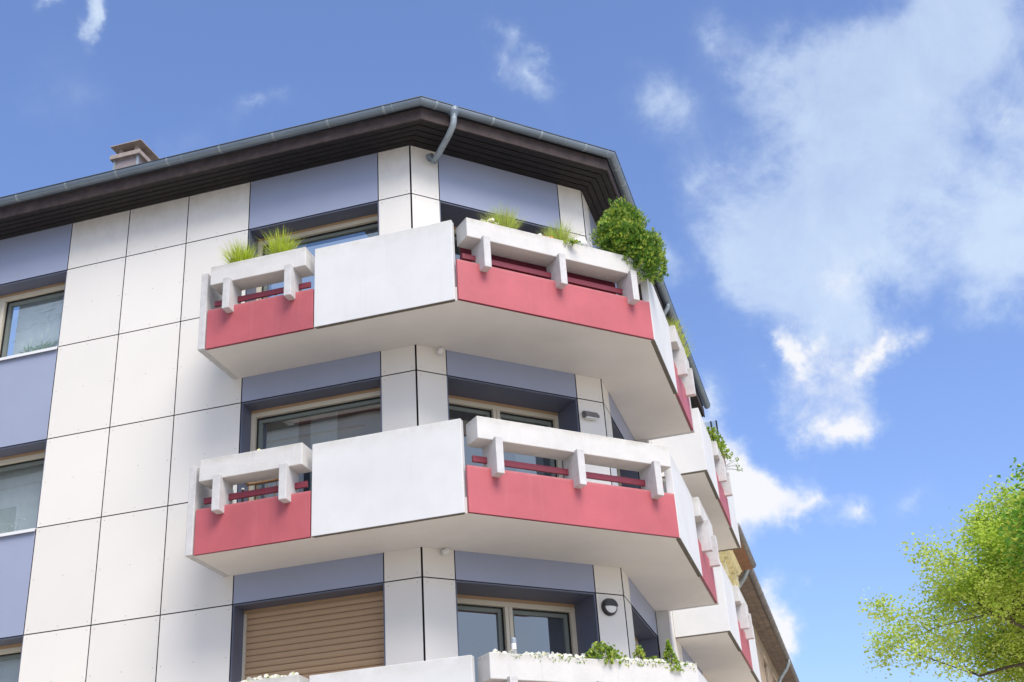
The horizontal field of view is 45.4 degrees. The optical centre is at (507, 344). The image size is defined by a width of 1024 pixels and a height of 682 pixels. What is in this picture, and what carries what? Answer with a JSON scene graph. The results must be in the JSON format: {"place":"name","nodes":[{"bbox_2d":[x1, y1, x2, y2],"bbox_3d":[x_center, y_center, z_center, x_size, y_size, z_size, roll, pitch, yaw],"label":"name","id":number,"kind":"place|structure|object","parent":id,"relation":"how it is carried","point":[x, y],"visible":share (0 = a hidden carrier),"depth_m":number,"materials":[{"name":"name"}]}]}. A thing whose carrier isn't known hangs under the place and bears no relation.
{"place":"outdoors","nodes":[
{"label":"outdoors","id":0,"kind":"place"},
{"bbox_2d":[220,237,268,263],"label":"ornamental grass","id":1,"kind":"object","parent":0,"point":[241,254],"depth_m":16.54,"materials":[{"name":"plant"}]},
{"bbox_2d":[256,225,307,254],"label":"ornamental grass","id":2,"kind":"object","parent":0,"point":[278,246],"depth_m":16.45,"materials":[{"name":"plant"}]},
{"bbox_2d":[478,201,526,228],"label":"ornamental grass","id":3,"kind":"object","parent":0,"point":[505,221],"depth_m":16.18,"materials":[{"name":"plant"}]},
{"bbox_2d":[0,0,1023,681],"label":"sky","id":4,"kind":"structure","parent":0,"point":[834,189],"materials":[{"name":"blue"}]},
{"bbox_2d":[667,315,686,332],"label":"ornamental grass","id":5,"kind":"object","parent":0,"point":[676,322],"depth_m":19.06,"materials":[{"name":"plant"}]},
{"bbox_2d":[677,324,690,344],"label":"ornamental grass","id":6,"kind":"object","parent":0,"point":[681,337],"depth_m":19.47,"materials":[{"name":"plant"}]},
{"label":"ground","id":7,"kind":"structure","parent":0,"visible":0},
{"bbox_2d":[0,96,760,681],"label":"apartment building","id":8,"kind":"structure","parent":7,"relation":"on","point":[172,392],"depth_m":16.44,"materials":[{"name":"white paint"}]},
{"bbox_2d":[0,636,23,681],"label":"window","id":9,"kind":"structure","parent":8,"relation":"in","point":[10,648],"depth_m":16.49,"materials":[{"name":"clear glass"}]},
{"bbox_2d":[0,518,24,532],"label":"window ornament","id":10,"kind":"object","parent":8,"relation":"in","point":[14,524],"depth_m":17.45,"materials":[{"name":"white plastic"}]},
{"bbox_2d":[0,440,46,536],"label":"window","id":11,"kind":"structure","parent":8,"relation":"in","point":[21,466],"depth_m":17.74,"materials":[{"name":"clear glass"}]},
{"bbox_2d":[0,270,67,360],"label":"window","id":12,"kind":"structure","parent":8,"relation":"in","point":[33,294],"depth_m":19.04,"materials":[{"name":"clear glass"}]},
{"bbox_2d":[11,304,61,341],"bbox_3d":[-7.198,-0.367,18.909,1.042,0.554,0.005,-11,-28,13],"label":"window lettering","id":13,"kind":"object","parent":8,"relation":"attached to","point":[39,321],"depth_m":18.92,"materials":[{"name":"grey plastic"}]},
{"bbox_2d":[20,326,57,352],"bbox_3d":[-7.134,-0.018,18.786,0.880,0.540,0.083,-11,-28,13],"label":"window plant","id":14,"kind":"object","parent":8,"relation":"on","point":[45,345],"depth_m":18.78,"materials":[{"name":"green plant"}]},
{"bbox_2d":[245,478,278,500],"bbox_3d":[-3.121,2.086,15.425,0.522,0.908,0.458,-11,-28,13],"label":"table","id":15,"kind":"object","parent":8,"relation":"on","point":[261,482],"visible":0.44,"depth_m":15.74,"materials":[{"name":"brown wood"}]},
{"bbox_2d":[241,674,283,681],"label":"white pansy","id":16,"kind":"object","parent":8,"relation":"on","point":[261,677],"visible":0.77,"depth_m":13.84,"materials":[{"name":"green plant"}]},
{"bbox_2d":[230,583,385,681],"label":"window","id":17,"kind":"structure","parent":8,"relation":"in","point":[278,628],"depth_m":15.26,"materials":[{"name":"brown wood"}]},
{"bbox_2d":[238,377,381,511],"bbox_3d":[-2.522,1.720,16.232,2.047,2.225,0.510,-11,-28,13],"label":"window","id":18,"kind":"structure","parent":8,"relation":"in","point":[281,415],"depth_m":16.74,"materials":[{"name":"beige glass"}]},
{"bbox_2d":[246,201,378,301],"bbox_3d":[-2.707,-0.793,17.453,2.047,2.225,0.395,-11,-28,13],"label":"window","id":19,"kind":"structure","parent":8,"relation":"in","point":[361,218],"depth_m":17.92,"materials":[{"name":"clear glass"}]},
{"bbox_2d":[436,347,442,354],"bbox_3d":[-0.908,0.103,16.403,0.088,0.110,0.106,5,-28,-17],"label":"spotlight","id":20,"kind":"object","parent":8,"relation":"attached to","point":[439,350],"visible":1,"depth_m":16.36,"materials":[{"name":"white plastic"}]},
{"bbox_2d":[441,548,449,554],"bbox_3d":[-0.771,2.564,15.134,0.110,0.096,0.095,11,-31,-27],"label":"spotlight","id":21,"kind":"object","parent":8,"relation":"attached to","point":[445,551],"visible":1,"depth_m":15.11,"materials":[{"name":"white plastic"}]},
{"bbox_2d":[480,218,498,224],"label":"cream flower","id":22,"kind":"object","parent":8,"relation":"on","point":[491,220],"visible":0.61,"depth_m":16.04,"materials":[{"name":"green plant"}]},
{"bbox_2d":[439,201,558,286],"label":"window","id":23,"kind":"structure","parent":8,"relation":"in","point":[455,213],"depth_m":18.04,"materials":[{"name":"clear glass"}]},
{"bbox_2d":[492,649,521,656],"bbox_3d":[-0.029,3.422,13.437,0.350,0.132,0.212,11,-30,-26],"label":"white pansy","id":24,"kind":"object","parent":8,"relation":"on","point":[510,651],"visible":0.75,"depth_m":13.43,"materials":[{"name":"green plant"}]},
{"bbox_2d":[510,637,516,653],"bbox_3d":[0.070,3.409,13.589,0.066,0.290,0.066,-11,-28,13],"label":"bollard light","id":25,"kind":"object","parent":8,"relation":"on","point":[513,642],"visible":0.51,"depth_m":13.60,"materials":[{"name":"white plastic"}]},
{"bbox_2d":[447,376,579,496],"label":"window","id":26,"kind":"structure","parent":8,"relation":"in","point":[467,399],"depth_m":17.12,"materials":[{"name":"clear glass"}]},
{"bbox_2d":[455,580,600,681],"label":"window","id":27,"kind":"structure","parent":8,"relation":"in","point":[488,615],"depth_m":15.88,"materials":[{"name":"clear glass"}]},
{"bbox_2d":[459,247,614,293],"bbox_3d":[0.450,-0.772,16.477,2.424,0.920,0.034,11,-31,-27],"label":"balcony railing","id":28,"kind":"object","parent":8,"relation":"on","point":[540,268],"depth_m":16.54,"materials":[{"name":"red metal"}]},
{"bbox_2d":[523,651,560,661],"bbox_3d":[0.385,3.495,13.633,0.448,0.147,0.219,12,-31,-28],"label":"white pansy","id":29,"kind":"object","parent":8,"relation":"on","point":[543,654],"visible":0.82,"depth_m":13.60,"materials":[{"name":"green plant"}]},
{"bbox_2d":[536,217,583,241],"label":"ornamental grass","id":30,"kind":"object","parent":8,"relation":"on","point":[559,235],"depth_m":16.56,"materials":[{"name":"plant"}]},
{"bbox_2d":[556,652,586,663],"bbox_3d":[0.690,3.564,13.796,0.407,0.146,0.205,12,-31,-28],"label":"white pansy","id":31,"kind":"object","parent":8,"relation":"on","point":[574,656],"visible":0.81,"depth_m":13.76,"materials":[{"name":"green plant"}]},
{"bbox_2d":[562,238,580,246],"bbox_3d":[0.735,-1.334,16.463,0.525,0.179,0.165,-11,-28,13],"label":"trailing plant","id":32,"kind":"object","parent":8,"relation":"on","point":[573,241],"visible":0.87,"depth_m":16.43,"materials":[{"name":"green plant"}]},
{"bbox_2d":[575,238,586,245],"bbox_3d":[1.008,-1.326,16.823,0.184,0.292,0.184,-11,-28,13],"label":"ball lamp","id":33,"kind":"object","parent":8,"relation":"on","point":[583,241],"visible":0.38,"depth_m":16.78,"materials":[{"name":"white glass"}]},
{"bbox_2d":[582,411,599,420],"bbox_3d":[1.169,0.999,17.190,0.230,0.114,0.106,11,-31,-27],"label":"wall lamp","id":34,"kind":"object","parent":8,"relation":"attached to","point":[589,415],"visible":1,"depth_m":17.16,"materials":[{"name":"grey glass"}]},
{"bbox_2d":[584,641,627,664],"bbox_3d":[1.085,3.581,14.032,0.557,0.370,0.354,-11,-28,13],"label":"green shrub","id":35,"kind":"object","parent":8,"relation":"on","point":[604,647],"visible":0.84,"depth_m":14.01,"materials":[{"name":"green plant"}]},
{"bbox_2d":[601,598,617,615],"bbox_3d":[1.338,3.425,15.967,0.230,0.230,0.086,11,-31,-27],"label":"wall lamp","id":36,"kind":"object","parent":8,"relation":"attached to","point":[609,606],"visible":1,"depth_m":15.93,"materials":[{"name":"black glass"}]},
{"bbox_2d":[611,419,639,488],"bbox_3d":[1.647,2.504,18.320,0.424,2.225,2.049,-11,-28,13],"label":"window","id":37,"kind":"structure","parent":8,"relation":"in","point":[620,472],"depth_m":19.53,"materials":[{"name":"grey glass"}]},
{"bbox_2d":[589,195,668,284],"bbox_3d":[1.720,-1.389,17.225,1.069,1.479,1.034,-11,-28,13],"label":"conifer shrub","id":38,"kind":"object","parent":8,"relation":"on","point":[622,230],"visible":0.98,"depth_m":16.99,"materials":[{"name":"green plant"}]},
{"bbox_2d":[616,657,643,665],"bbox_3d":[1.415,3.704,14.171,0.362,0.141,0.222,12,-31,-29],"label":"white pansy","id":39,"kind":"object","parent":8,"relation":"on","point":[637,660],"visible":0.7,"depth_m":14.12,"materials":[{"name":"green plant"}]},
{"bbox_2d":[632,645,648,661],"bbox_3d":[1.542,3.710,14.346,0.214,0.366,0.242,21,-36,-39],"label":"green shrub","id":40,"kind":"object","parent":8,"relation":"on","point":[641,652],"visible":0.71,"depth_m":14.38,"materials":[{"name":"green plant"}]},
{"bbox_2d":[631,606,658,658],"bbox_3d":[1.815,4.993,17.049,0.424,2.225,2.049,-11,-28,13],"label":"window","id":41,"kind":"structure","parent":8,"relation":"in","point":[647,639],"depth_m":18.26,"materials":[{"name":"grey glass"}]},
{"bbox_2d":[643,658,667,667],"bbox_3d":[1.698,3.754,14.308,0.333,0.145,0.222,12,-31,-28],"label":"white pansy","id":42,"kind":"object","parent":8,"relation":"on","point":[658,661],"visible":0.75,"depth_m":14.27,"materials":[{"name":"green plant"}]},
{"bbox_2d":[662,639,683,671],"bbox_3d":[1.921,3.718,14.465,0.298,0.476,0.287,-11,-28,13],"label":"cone shrub","id":43,"kind":"object","parent":8,"relation":"on","point":[670,650],"visible":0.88,"depth_m":14.44,"materials":[{"name":"green plant"}]},
{"bbox_2d":[679,661,696,669],"bbox_3d":[2.126,3.837,14.530,0.231,0.148,0.214,11,-31,-27],"label":"white pansy","id":44,"kind":"object","parent":8,"relation":"on","point":[687,663],"visible":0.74,"depth_m":14.52,"materials":[{"name":"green plant"}]},
{"bbox_2d":[682,339,696,357],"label":"ornamental grass","id":45,"kind":"object","parent":8,"relation":"on","point":[686,351],"depth_m":19.85,"materials":[{"name":"plant"}]},
{"bbox_2d":[706,426,725,449],"bbox_3d":[3.921,1.838,23.519,0.492,0.557,0.477,-11,-28,13],"label":"balcony bush","id":46,"kind":"object","parent":8,"relation":"on","point":[714,436],"visible":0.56,"depth_m":23.46,"materials":[{"name":"green plant"}]},
{"bbox_2d":[710,420,725,464],"bbox_3d":[4.197,2.404,25.491,0.630,1.250,1.060,-11,-28,13],"label":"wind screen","id":47,"kind":"object","parent":8,"relation":"attached to","point":[717,434],"visible":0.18,"depth_m":25.24,"materials":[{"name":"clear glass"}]},
{"bbox_2d":[717,441,731,460],"bbox_3d":[4.150,2.105,23.995,0.450,0.488,0.459,-15,-29,21],"label":"balcony shrub","id":48,"kind":"object","parent":8,"relation":"on","point":[724,452],"visible":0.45,"depth_m":23.99,"materials":[{"name":"green plant"}]},
{"bbox_2d":[726,451,742,471],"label":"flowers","id":49,"kind":"object","parent":8,"relation":"in","point":[736,465],"visible":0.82,"depth_m":24.37,"materials":[{"name":"white plant"}]},
{"bbox_2d":[719,523,755,586],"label":"yellow building","id":50,"kind":"structure","parent":7,"relation":"on","point":[735,562],"depth_m":27.88,"materials":[{"name":"paint"}]},
{"bbox_2d":[738,568,799,681],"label":"beige building","id":51,"kind":"structure","parent":7,"relation":"on","point":[775,663],"depth_m":35.09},
{"bbox_2d":[760,653,768,681],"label":"window","id":52,"kind":"structure","parent":51,"relation":"in","point":[764,661],"depth_m":35.49,"materials":[{"name":"beige"}]},
{"bbox_2d":[770,672,776,681],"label":"window","id":53,"kind":"structure","parent":51,"relation":"in","point":[773,677],"depth_m":37.68,"materials":[{"name":"beige"}]},
{"bbox_2d":[857,473,1023,681],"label":"plane tree","id":54,"kind":"object","parent":7,"relation":"on","point":[991,591],"visible":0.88,"depth_m":39.06,"materials":[{"name":"green plant"}]},
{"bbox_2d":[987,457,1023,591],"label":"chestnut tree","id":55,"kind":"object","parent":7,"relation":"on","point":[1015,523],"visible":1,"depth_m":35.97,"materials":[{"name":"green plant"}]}
]}

